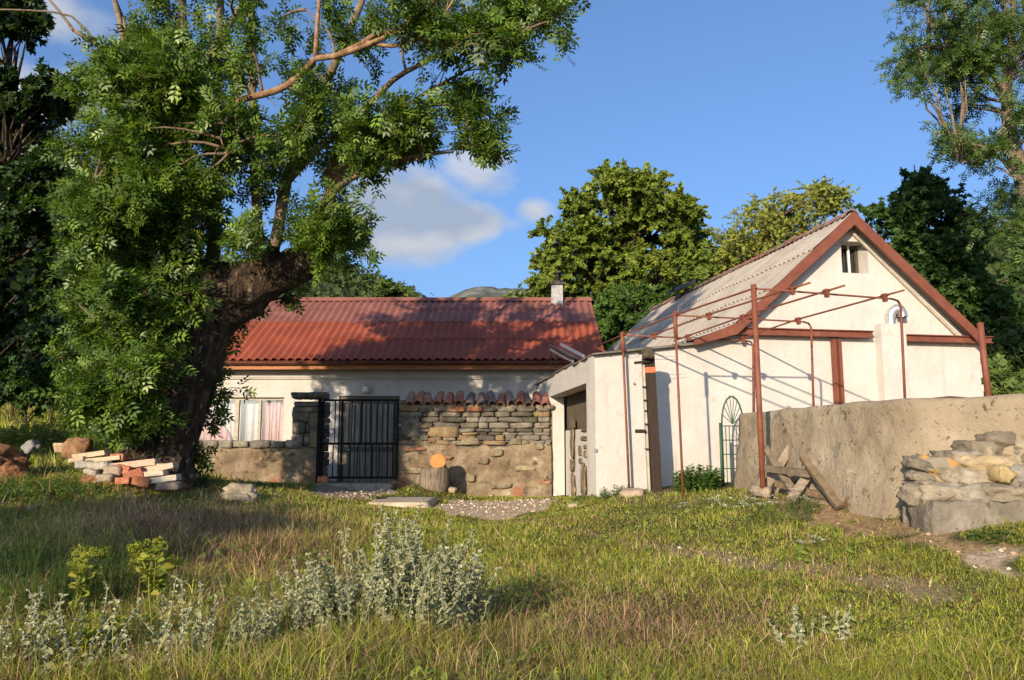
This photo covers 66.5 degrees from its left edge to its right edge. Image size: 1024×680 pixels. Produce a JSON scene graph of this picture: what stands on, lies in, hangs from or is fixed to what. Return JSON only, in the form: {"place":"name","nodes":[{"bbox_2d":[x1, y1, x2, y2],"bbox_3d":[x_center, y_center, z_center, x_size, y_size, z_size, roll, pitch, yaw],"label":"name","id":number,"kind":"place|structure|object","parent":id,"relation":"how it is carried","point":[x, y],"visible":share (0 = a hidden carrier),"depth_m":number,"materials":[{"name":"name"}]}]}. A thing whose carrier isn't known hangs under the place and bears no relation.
{"place":"outdoors","nodes":[
{"label":"outdoors","id":0,"kind":"place"},
{"bbox_2d":[450,286,541,296],"bbox_3d":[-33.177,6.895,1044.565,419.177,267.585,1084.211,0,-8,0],"label":"mountain","id":1,"kind":"structure","parent":0,"point":[482,291],"depth_m":1266.64,"materials":[{"name":"stone"}]},
{"bbox_2d":[0,138,1007,356],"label":"hills","id":2,"kind":"structure","parent":0,"point":[29,244],"depth_m":162.88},
{"bbox_2d":[18,114,1020,378],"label":"hillside scrub","id":3,"kind":"object","parent":2,"relation":"on","point":[362,284],"visible":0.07,"depth_m":184.06,"materials":[{"name":"plant"}]},
{"bbox_2d":[0,402,1023,679],"bbox_3d":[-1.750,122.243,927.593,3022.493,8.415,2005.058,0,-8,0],"label":"ground","id":4,"kind":"structure","parent":0,"point":[980,556],"depth_m":6.83,"materials":[{"name":"plant"}]},
{"bbox_2d":[0,443,32,481],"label":"soil heap","id":5,"kind":"object","parent":4,"relation":"on","point":[14,460],"visible":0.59,"depth_m":12.34,"materials":[{"name":"soil"}]},
{"bbox_2d":[20,439,41,454],"bbox_3d":[-7.873,1.752,12.781,0.314,0.248,0.218,0,-8,0],"label":"white stone","id":6,"kind":"object","parent":5,"relation":"on","point":[30,447],"visible":1,"depth_m":12.71,"materials":[{"name":"stone"}]},
{"bbox_2d":[0,350,64,423],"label":"bush","id":7,"kind":"object","parent":4,"relation":"on","point":[21,403],"visible":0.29,"depth_m":25.08,"materials":[{"name":"green plant"}]},
{"bbox_2d":[0,585,68,670],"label":"horehound","id":8,"kind":"object","parent":4,"relation":"on","point":[9,619],"visible":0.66,"depth_m":4.39,"materials":[{"name":"green plant"}]},
{"bbox_2d":[0,538,68,584],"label":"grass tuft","id":9,"kind":"object","parent":4,"relation":"on","point":[5,566],"visible":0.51,"depth_m":6.79,"materials":[{"name":"green plant"}]},
{"bbox_2d":[0,418,70,455],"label":"yellow weed","id":10,"kind":"object","parent":4,"relation":"on","point":[24,428],"visible":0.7,"depth_m":18.70,"materials":[{"name":"green plant"}]},
{"bbox_2d":[0,309,76,416],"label":"bush","id":11,"kind":"object","parent":4,"relation":"on","point":[27,338],"visible":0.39,"depth_m":29.52,"materials":[{"name":"green plant"}]},
{"bbox_2d":[3,355,75,427],"bbox_3d":[-14.172,1.759,23.709,2.202,2.868,3.353,5,-9,-34],"label":"bush","id":12,"kind":"object","parent":4,"relation":"on","point":[35,373],"visible":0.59,"depth_m":23.07,"materials":[{"name":"plant"}]},
{"bbox_2d":[0,471,80,504],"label":"weed","id":13,"kind":"object","parent":4,"relation":"on","point":[12,482],"visible":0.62,"depth_m":11.05,"materials":[{"name":"green plant"}]},
{"bbox_2d":[0,0,85,355],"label":"roadside maple","id":14,"kind":"object","parent":4,"relation":"on","point":[24,131],"visible":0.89,"depth_m":21.06,"materials":[{"name":"green plant"}]},
{"bbox_2d":[15,296,82,410],"bbox_3d":[-20.075,0.245,34.185,6.441,6.364,4.866,0,-8,0],"label":"bush","id":15,"kind":"object","parent":4,"relation":"on","point":[51,311],"visible":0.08,"depth_m":32.68,"materials":[{"name":"green plant"}]},
{"bbox_2d":[12,416,91,450],"bbox_3d":[-11.702,2.406,19.887,1.840,0.957,1.916,0,-8,0],"label":"yellow weed","id":16,"kind":"object","parent":4,"relation":"on","point":[58,431],"visible":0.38,"depth_m":19.75,"materials":[{"name":"green plant"}]},
{"bbox_2d":[2,475,110,505],"bbox_3d":[-6.390,2.125,10.995,1.352,0.419,1.346,0,-8,0],"label":"weed","id":17,"kind":"object","parent":4,"relation":"on","point":[46,489],"visible":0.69,"depth_m":10.90,"materials":[{"name":"green plant"}]},
{"bbox_2d":[0,531,130,623],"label":"mugwort","id":18,"kind":"object","parent":4,"relation":"on","point":[61,580],"visible":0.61,"depth_m":5.73,"materials":[{"name":"green plant"}]},
{"bbox_2d":[61,437,93,458],"bbox_3d":[-6.986,1.747,12.572,0.474,0.370,0.374,0,-8,0],"label":"rock","id":19,"kind":"object","parent":4,"relation":"on","point":[77,445],"visible":0.75,"depth_m":12.45,"materials":[{"name":"brown stone"}]},
{"bbox_2d":[19,580,141,679],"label":"horehound","id":20,"kind":"object","parent":4,"relation":"on","point":[68,648],"visible":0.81,"depth_m":4.39,"materials":[{"name":"green plant"}]},
{"bbox_2d":[63,543,111,613],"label":"alexanders","id":21,"kind":"object","parent":4,"relation":"on","point":[76,568],"visible":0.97,"depth_m":5.59,"materials":[{"name":"green plant"}]},
{"bbox_2d":[59,482,126,500],"bbox_3d":[-5.983,2.180,11.161,0.833,0.279,0.897,0,-8,0],"label":"weed","id":22,"kind":"object","parent":4,"relation":"on","point":[76,490],"visible":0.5,"depth_m":11.09,"materials":[{"name":"green plant"}]},
{"bbox_2d":[69,610,126,660],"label":"alexanders","id":23,"kind":"object","parent":4,"relation":"on","point":[89,632],"visible":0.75,"depth_m":4.53,"materials":[{"name":"green plant"}]},
{"bbox_2d":[96,473,117,481],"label":"rubble stone","id":24,"kind":"object","parent":4,"relation":"on","point":[108,477],"visible":0.89,"depth_m":11.32,"materials":[{"name":"stone"}]},
{"bbox_2d":[83,468,102,475],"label":"rubble stone","id":25,"kind":"object","parent":24,"relation":"on","point":[91,471],"visible":0.84,"depth_m":11.43,"materials":[{"name":"stone"}]},
{"bbox_2d":[74,460,93,468],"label":"rubble stone","id":26,"kind":"object","parent":25,"relation":"on","point":[80,464],"visible":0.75,"depth_m":11.56,"materials":[{"name":"stone"}]},
{"bbox_2d":[68,456,89,462],"bbox_3d":[-6.529,1.801,11.770,0.240,0.098,0.206,0,-8,0],"label":"wood block","id":27,"kind":"object","parent":26,"relation":"on","point":[75,459],"depth_m":11.67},
{"bbox_2d":[72,450,110,457],"bbox_3d":[-6.383,1.741,11.858,0.513,0.142,0.204,0,-8,0],"label":"wood block","id":28,"kind":"object","parent":27,"relation":"on","point":[97,453],"depth_m":11.76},
{"bbox_2d":[86,461,113,469],"bbox_3d":[-6.155,1.878,11.655,0.392,0.146,0.270,0,-8,0],"label":"rubble stone","id":29,"kind":"object","parent":26,"relation":"on","point":[98,465],"visible":0.73,"depth_m":11.54,"materials":[{"name":"stone"}]},
{"bbox_2d":[85,455,120,461],"bbox_3d":[-6.122,1.793,11.778,0.538,0.117,0.207,0,-8,0],"label":"wood block","id":30,"kind":"object","parent":26,"relation":"on","point":[111,458],"depth_m":11.68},
{"bbox_2d":[110,454,128,460],"bbox_3d":[-5.940,1.770,11.815,0.214,0.105,0.210,0,-8,0],"label":"loose brick","id":31,"kind":"object","parent":30,"relation":"on","point":[124,456],"visible":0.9,"depth_m":11.74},
{"bbox_2d":[102,465,122,475],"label":"rubble stone","id":32,"kind":"object","parent":24,"relation":"on","point":[116,470],"visible":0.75,"depth_m":11.45,"materials":[{"name":"stone"}]},
{"bbox_2d":[109,458,160,467],"bbox_3d":[-5.640,1.858,11.680,0.699,0.179,0.206,0,-8,0],"label":"wood block","id":33,"kind":"object","parent":32,"relation":"on","point":[144,463],"depth_m":11.59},
{"bbox_2d":[55,543,161,609],"bbox_3d":[-3.150,1.868,6.131,0.700,0.530,0.790,0,-8,0],"label":"mugwort","id":34,"kind":"object","parent":4,"relation":"on","point":[126,577],"visible":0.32,"depth_m":6.08,"materials":[{"name":"green plant"}]},
{"bbox_2d":[0,403,232,479],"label":"meadow grass","id":35,"kind":"structure","parent":4,"relation":"on","point":[6,421],"depth_m":22.29,"materials":[{"name":"plant"}]},
{"bbox_2d":[115,477,131,483],"bbox_3d":[-5.639,2.046,11.380,0.204,0.100,0.208,0,-8,0],"label":"loose brick","id":36,"kind":"object","parent":4,"relation":"on","point":[123,480],"visible":0.87,"depth_m":11.29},
{"bbox_2d":[123,467,145,478],"bbox_3d":[-5.528,1.988,11.477,0.328,0.246,0.209,0,-8,0],"label":"loose brick","id":37,"kind":"object","parent":36,"relation":"on","point":[137,471],"visible":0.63,"depth_m":11.38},
{"bbox_2d":[117,464,134,472],"bbox_3d":[-5.742,1.913,11.591,0.225,0.154,0.208,0,-8,0],"label":"loose brick","id":38,"kind":"object","parent":37,"relation":"on","point":[125,468],"visible":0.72,"depth_m":11.50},
{"bbox_2d":[99,631,164,675],"bbox_3d":[-2.124,1.761,4.363,0.330,0.309,0.216,6,-9,-36],"label":"horehound","id":39,"kind":"object","parent":4,"relation":"on","point":[144,649],"visible":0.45,"depth_m":4.33,"materials":[{"name":"green plant"}]},
{"bbox_2d":[77,466,191,493],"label":"heap soil","id":40,"kind":"structure","parent":4,"relation":"on","point":[186,486],"depth_m":11.92,"materials":[{"name":"soil"}]},
{"bbox_2d":[131,476,154,486],"bbox_3d":[-5.364,2.055,11.363,0.276,0.168,0.212,0,-8,0],"label":"loose brick","id":41,"kind":"object","parent":4,"relation":"on","point":[143,481],"visible":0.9,"depth_m":11.27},
{"bbox_2d":[143,470,168,476],"bbox_3d":[-5.304,1.971,11.502,0.434,0.112,0.206,0,-8,0],"label":"wood block","id":42,"kind":"object","parent":41,"relation":"on","point":[155,473],"depth_m":11.41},
{"bbox_2d":[136,462,178,471],"bbox_3d":[-5.268,1.903,11.610,0.553,0.170,0.204,0,-8,0],"label":"wood block","id":43,"kind":"object","parent":42,"relation":"on","point":[167,466],"depth_m":11.52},
{"bbox_2d":[126,535,187,626],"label":"alexanders","id":44,"kind":"object","parent":4,"relation":"on","point":[146,571],"visible":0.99,"depth_m":5.17,"materials":[{"name":"green plant"}]},
{"bbox_2d":[154,481,183,490],"bbox_3d":[-4.944,2.111,11.275,0.373,0.136,0.281,0,-8,0],"label":"rubble stone","id":45,"kind":"object","parent":4,"relation":"on","point":[169,486],"visible":1,"depth_m":11.17,"materials":[{"name":"stone"}]},
{"bbox_2d":[149,474,181,483],"bbox_3d":[-5.072,2.030,11.408,0.436,0.142,0.208,0,-8,0],"label":"wood block","id":46,"kind":"object","parent":45,"relation":"on","point":[167,478],"depth_m":11.31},
{"bbox_2d":[134,575,244,675],"bbox_3d":[-1.865,1.645,4.471,0.580,0.623,0.544,-7,-10,40],"label":"horehound","id":47,"kind":"object","parent":4,"relation":"on","point":[198,620],"visible":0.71,"depth_m":4.39,"materials":[{"name":"green plant"}]},
{"bbox_2d":[195,471,226,484],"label":"weed","id":48,"kind":"object","parent":4,"relation":"on","point":[204,477],"visible":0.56,"depth_m":13.68,"materials":[{"name":"green plant"}]},
{"bbox_2d":[217,483,260,502],"bbox_3d":[-4.276,2.455,12.220,0.710,0.440,0.642,4,-9,-28],"label":"boulder","id":49,"kind":"object","parent":4,"relation":"on","point":[240,490],"visible":0.49,"depth_m":12.11,"materials":[{"name":"stone"}]},
{"bbox_2d":[200,597,280,657],"bbox_3d":[-1.652,1.768,4.708,0.387,0.434,0.489,-4,-9,30],"label":"horehound","id":50,"kind":"object","parent":4,"relation":"on","point":[259,625],"visible":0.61,"depth_m":4.73,"materials":[{"name":"green plant"}]},
{"bbox_2d":[195,392,330,483],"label":"garden wall","id":51,"kind":"structure","parent":4,"relation":"on","point":[293,460],"depth_m":17.77,"materials":[{"name":"grey stone"}]},
{"bbox_2d":[315,398,398,482],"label":"iron gate","id":52,"kind":"structure","parent":51,"relation":"attached to","point":[321,443],"depth_m":17.73,"materials":[{"name":"metal"}]},
{"bbox_2d":[248,480,290,487],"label":"weed","id":53,"kind":"object","parent":4,"relation":"on","point":[262,484],"visible":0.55,"depth_m":15.28,"materials":[{"name":"green plant"}]},
{"bbox_2d":[0,0,591,486],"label":"ash tree","id":54,"kind":"object","parent":4,"relation":"on","point":[142,206],"visible":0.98,"depth_m":11.99,"materials":[{"name":"green plant"}]},
{"bbox_2d":[248,570,347,645],"bbox_3d":[-1.415,1.801,5.142,0.607,0.518,0.546,0,-8,0],"label":"horehound","id":55,"kind":"object","parent":4,"relation":"on","point":[277,606],"visible":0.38,"depth_m":5.04,"materials":[{"name":"green plant"}]},
{"bbox_2d":[274,528,431,642],"bbox_3d":[-1.076,1.686,5.334,0.994,0.807,1.025,4,-8,-25],"label":"horehound","id":56,"kind":"object","parent":4,"relation":"on","point":[346,600],"visible":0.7,"depth_m":5.26,"materials":[{"name":"green plant"}]},
{"bbox_2d":[314,482,394,490],"bbox_3d":[-3.493,3.322,17.410,1.742,0.274,0.720,0,-8,0],"label":"doorstep","id":57,"kind":"object","parent":4,"relation":"on","point":[372,486],"visible":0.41,"depth_m":17.08,"materials":[{"name":"stone"}]},
{"bbox_2d":[317,476,328,482],"bbox_3d":[-4.191,3.098,17.340,0.228,0.144,0.244,0,-8,0],"label":"broken brick","id":58,"kind":"object","parent":57,"relation":"on","point":[321,479],"visible":0.99,"depth_m":17.23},
{"bbox_2d":[365,538,394,568],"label":"alexanders","id":59,"kind":"object","parent":4,"relation":"on","point":[372,549],"visible":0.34,"depth_m":7.28,"materials":[{"name":"green plant"}]},
{"bbox_2d":[371,274,415,296],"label":"shrub","id":60,"kind":"object","parent":4,"relation":"on","point":[386,288],"visible":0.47,"depth_m":40.48,"materials":[{"name":"green plant"}]},
{"bbox_2d":[199,270,603,488],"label":"cottage","id":61,"kind":"structure","parent":4,"relation":"on","point":[400,348],"depth_m":20.10,"materials":[{"name":"white paint"}]},
{"bbox_2d":[214,398,283,440],"bbox_3d":[-7.019,2.074,20.027,2.387,1.193,0.090,0,-8,0],"label":"window","id":62,"kind":"structure","parent":61,"relation":"in","point":[237,400],"depth_m":20.01,"materials":[{"name":"paint"}]},
{"bbox_2d":[340,401,396,483],"bbox_3d":[-3.646,2.698,19.932,1.439,2.368,0.132,0,-8,0],"label":"door","id":63,"kind":"structure","parent":61,"relation":"in","point":[382,405],"depth_m":19.95,"materials":[{"name":"grey paint"}]},
{"bbox_2d":[368,497,437,508],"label":"stone slab","id":64,"kind":"structure","parent":4,"relation":"on","point":[410,502],"depth_m":14.44,"materials":[{"name":"stone"}]},
{"bbox_2d":[352,498,501,639],"bbox_3d":[-0.609,1.620,5.529,1.022,1.000,1.013,-5,-9,34],"label":"horehound","id":65,"kind":"object","parent":4,"relation":"on","point":[437,600],"visible":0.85,"depth_m":5.37,"materials":[{"name":"green plant"}]},
{"bbox_2d":[418,466,448,491],"bbox_3d":[-1.712,3.037,16.995,0.699,0.573,0.711,0,-8,0],"label":"tree stump","id":66,"kind":"object","parent":4,"relation":"on","point":[436,479],"visible":0.83,"depth_m":16.73,"materials":[{"name":"brown wood"}]},
{"bbox_2d":[430,454,445,467],"bbox_3d":[-1.605,2.684,17.009,0.345,0.402,0.375,0,-8,0],"label":"cut log","id":67,"kind":"object","parent":66,"relation":"on","point":[437,460],"visible":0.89,"depth_m":16.89,"materials":[{"name":"brown wood"}]},
{"bbox_2d":[435,565,500,632],"bbox_3d":[-0.326,1.887,5.579,0.489,0.508,0.508,0,-8,0],"label":"horehound","id":68,"kind":"object","parent":4,"relation":"on","point":[486,604],"visible":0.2,"depth_m":5.59,"materials":[{"name":"green plant"}]},
{"bbox_2d":[395,390,553,496],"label":"stone wall","id":69,"kind":"structure","parent":4,"relation":"on","point":[489,446],"depth_m":17.81,"materials":[{"name":"stone"}]},
{"bbox_2d":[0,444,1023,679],"bbox_3d":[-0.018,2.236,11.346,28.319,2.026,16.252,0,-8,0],"label":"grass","id":70,"kind":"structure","parent":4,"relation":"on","point":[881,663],"depth_m":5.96,"materials":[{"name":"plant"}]},
{"bbox_2d":[53,443,63,451],"bbox_3d":[-7.335,1.760,12.779,0.321,0.150,0.319,0,-8,0],"label":"wood slice","id":71,"kind":"object","parent":70,"relation":"on","point":[58,447],"visible":0.44,"depth_m":12.64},
{"bbox_2d":[0,458,1023,679],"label":"dry grass","id":72,"kind":"structure","parent":4,"relation":"on","point":[521,602],"depth_m":6.02,"materials":[{"name":"plant"}]},
{"bbox_2d":[500,282,543,296],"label":"shrub","id":73,"kind":"object","parent":4,"relation":"on","point":[529,291],"visible":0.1,"depth_m":42.06,"materials":[{"name":"green plant"}]},
{"bbox_2d":[592,484,631,499],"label":"weed","id":74,"kind":"object","parent":4,"relation":"on","point":[608,494],"visible":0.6,"depth_m":12.92,"materials":[{"name":"green plant"}]},
{"bbox_2d":[522,158,720,314],"bbox_3d":[5.253,-2.335,34.550,9.635,13.360,6.878,0,-8,0],"label":"broadleaf tree","id":75,"kind":"object","parent":4,"relation":"on","point":[634,206],"visible":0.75,"depth_m":33.16,"materials":[{"name":"plant"}]},
{"bbox_2d":[577,278,680,350],"bbox_3d":[4.639,0.835,29.196,5.151,6.384,4.286,0,-8,0],"label":"dark tree","id":76,"kind":"object","parent":4,"relation":"on","point":[614,319],"visible":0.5,"depth_m":28.54,"materials":[{"name":"plant"}]},
{"bbox_2d":[619,488,643,497],"bbox_3d":[1.886,2.431,12.362,0.406,0.182,0.323,0,-8,0],"label":"field stone","id":77,"kind":"object","parent":4,"relation":"on","point":[628,492],"visible":0.7,"depth_m":12.25,"materials":[{"name":"stone"}]},
{"bbox_2d":[626,347,670,491],"bbox_3d":[2.310,1.343,12.735,0.801,2.397,0.469,7,-10,-42],"label":"beam post","id":78,"kind":"object","parent":4,"relation":"on","point":[652,446],"visible":0.99,"depth_m":12.59,"materials":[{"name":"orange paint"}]},
{"bbox_2d":[326,488,1018,599],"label":"gravel","id":79,"kind":"structure","parent":4,"relation":"on","point":[1003,549],"depth_m":13.97,"materials":[{"name":"gravel"}]},
{"bbox_2d":[669,464,725,492],"bbox_3d":[2.868,2.147,12.111,0.850,0.463,0.836,0,-8,0],"label":"bush","id":80,"kind":"object","parent":4,"relation":"on","point":[708,479],"visible":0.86,"depth_m":11.95,"materials":[{"name":"green plant"}]},
{"bbox_2d":[678,494,730,512],"bbox_3d":[2.455,2.108,9.996,0.700,0.252,0.650,0,-8,0],"label":"yarrow","id":81,"kind":"object","parent":4,"relation":"on","point":[705,502],"visible":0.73,"depth_m":10.00,"materials":[{"name":"green plant"}]},
{"bbox_2d":[677,235,740,292],"bbox_3d":[8.687,-0.260,32.394,3.960,8.416,3.496,0,-8,0],"label":"bushy tree","id":82,"kind":"object","parent":4,"relation":"on","point":[705,269],"visible":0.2,"depth_m":32.10,"materials":[{"name":"green plant"}]},
{"bbox_2d":[719,395,742,485],"bbox_3d":[3.571,1.654,12.678,0.456,1.512,0.051,2,-8,-16],"label":"arched trellis","id":83,"kind":"object","parent":4,"relation":"on","point":[721,440],"visible":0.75,"depth_m":12.64,"materials":[{"name":"green paint"}]},
{"bbox_2d":[707,491,780,519],"bbox_3d":[2.731,1.962,9.180,0.813,0.341,0.838,0,-8,0],"label":"yarrow","id":84,"kind":"object","parent":4,"relation":"on","point":[755,504],"visible":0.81,"depth_m":9.14,"materials":[{"name":"green plant"}]},
{"bbox_2d":[591,282,905,499],"bbox_3d":[3.335,1.052,12.118,2.650,2.913,5.170,2,-8,-16],"label":"pergola","id":85,"kind":"object","parent":4,"relation":"on","point":[753,289],"visible":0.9,"depth_m":11.18,"materials":[{"name":"metal"}]},
{"bbox_2d":[535,209,983,496],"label":"gabled house","id":86,"kind":"structure","parent":4,"relation":"on","point":[853,251],"depth_m":14.20,"materials":[{"name":"white paint"}]},
{"bbox_2d":[547,343,584,371],"bbox_3d":[1.170,0.291,16.565,0.483,0.668,1.804,2,-8,-13],"label":"solar panel","id":87,"kind":"object","parent":86,"relation":"on","point":[567,353],"visible":0.87,"depth_m":16.48,"materials":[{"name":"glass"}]},
{"bbox_2d":[736,327,874,338],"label":"steel beam","id":88,"kind":"structure","parent":86,"relation":"attached to","point":[820,333],"depth_m":14.01,"materials":[{"name":"metal"}]},
{"bbox_2d":[841,245,858,272],"bbox_3d":[6.312,-1.495,14.810,0.538,0.602,0.153,0,-8,0],"label":"attic window","id":89,"kind":"structure","parent":86,"relation":"in","point":[849,254],"depth_m":14.85,"materials":[{"name":"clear glass"}]},
{"bbox_2d":[906,334,993,343],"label":"steel beam","id":90,"kind":"structure","parent":86,"relation":"attached to","point":[925,338],"depth_m":14.45,"materials":[{"name":"metal"}]},
{"bbox_2d":[748,483,772,498],"bbox_3d":[3.068,1.865,9.639,0.144,0.185,0.281,6,-10,-40],"label":"stone","id":91,"kind":"object","parent":4,"relation":"on","point":[768,491],"visible":0.84,"depth_m":9.57,"materials":[{"name":"beige stone"}]},
{"bbox_2d":[756,457,770,484],"bbox_3d":[3.439,1.794,10.453,0.458,0.738,0.294,0,-8,0],"label":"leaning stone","id":92,"kind":"object","parent":4,"relation":"on","point":[766,473],"visible":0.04,"depth_m":10.38,"materials":[{"name":"stone"}]},
{"bbox_2d":[698,176,862,280],"bbox_3d":[10.994,-1.583,31.433,7.360,10.789,4.200,0,-8,0],"label":"sparse tree","id":93,"kind":"object","parent":4,"relation":"on","point":[773,222],"visible":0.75,"depth_m":31.33,"materials":[{"name":"green plant"}]},
{"bbox_2d":[742,483,823,526],"bbox_3d":[2.971,1.828,8.623,0.884,0.455,0.861,-7,-10,42],"label":"yarrow","id":94,"kind":"object","parent":4,"relation":"on","point":[794,505],"visible":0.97,"depth_m":8.56,"materials":[{"name":"green plant"}]},
{"bbox_2d":[764,605,816,652],"bbox_3d":[1.871,1.918,5.191,0.318,0.290,0.301,0,-8,0],"label":"horehound","id":95,"kind":"object","parent":4,"relation":"on","point":[799,628],"visible":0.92,"depth_m":5.18,"materials":[{"name":"green plant"}]},
{"bbox_2d":[764,444,843,509],"bbox_3d":[3.416,1.570,9.127,0.652,0.696,1.556,0,-8,0],"label":"sawhorse","id":96,"kind":"object","parent":4,"relation":"on","point":[775,468],"visible":0.75,"depth_m":8.99,"materials":[{"name":"brown wood"}]},
{"bbox_2d":[796,534,828,552],"bbox_3d":[2.756,1.892,7.166,0.294,0.184,0.300,2,-8,-17],"label":"yarrow","id":97,"kind":"object","parent":4,"relation":"on","point":[811,545],"visible":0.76,"depth_m":7.12,"materials":[{"name":"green plant"}]},
{"bbox_2d":[607,489,1023,579],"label":"straw litter","id":98,"kind":"object","parent":4,"relation":"on","point":[868,527],"visible":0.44,"depth_m":7.43,"materials":[{"name":"beige plant"}]},
{"bbox_2d":[819,603,856,646],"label":"horehound","id":99,"kind":"object","parent":4,"relation":"on","point":[847,625],"visible":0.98,"depth_m":5.17,"materials":[{"name":"green plant"}]},
{"bbox_2d":[733,394,1023,534],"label":"retaining wall","id":100,"kind":"structure","parent":4,"relation":"on","point":[935,466],"depth_m":7.59,"materials":[{"name":"concrete"}]},
{"bbox_2d":[965,528,1016,544],"bbox_3d":[3.925,1.621,6.383,0.392,0.158,0.390,0,-8,0],"label":"weed","id":101,"kind":"object","parent":4,"relation":"on","point":[974,535],"visible":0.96,"depth_m":6.38,"materials":[{"name":"green plant"}]},
{"bbox_2d":[974,280,1023,337],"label":"bush","id":102,"kind":"object","parent":4,"relation":"on","point":[1019,291],"visible":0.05,"depth_m":33.92,"materials":[{"name":"green plant"}]},
{"bbox_2d":[980,326,1023,379],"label":"bush","id":103,"kind":"object","parent":4,"relation":"on","point":[1008,343],"visible":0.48,"depth_m":19.45,"materials":[{"name":"plant"}]},
{"bbox_2d":[980,353,1023,395],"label":"bush","id":104,"kind":"object","parent":4,"relation":"on","point":[1003,380],"visible":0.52,"depth_m":15.42,"materials":[{"name":"green plant"}]},
{"bbox_2d":[0,0,1023,296],"label":"sky","id":105,"kind":"structure","parent":0,"point":[733,99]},
{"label":"terrace ground","id":106,"kind":"structure","parent":0,"visible":0},
{"bbox_2d":[830,339,844,404],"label":"steel column","id":107,"kind":"structure","parent":106,"relation":"on","point":[837,372],"depth_m":14.02,"materials":[{"name":"metal"}]},
{"bbox_2d":[847,164,1023,340],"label":"leafy tree","id":108,"kind":"object","parent":106,"relation":"on","point":[921,199],"visible":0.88,"depth_m":21.77,"materials":[{"name":"plant"}]},
{"bbox_2d":[870,0,1023,293],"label":"tall ash","id":109,"kind":"object","parent":106,"relation":"on","point":[957,62],"visible":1,"depth_m":17.32,"materials":[{"name":"green plant"}]},
{"bbox_2d":[977,322,991,395],"bbox_3d":[5.233,0.304,8.637,0.100,1.003,0.068,0,-8,0],"label":"pipe post","id":110,"kind":"object","parent":106,"relation":"on","point":[984,359],"visible":0.79,"depth_m":8.63,"materials":[{"name":"metal"}]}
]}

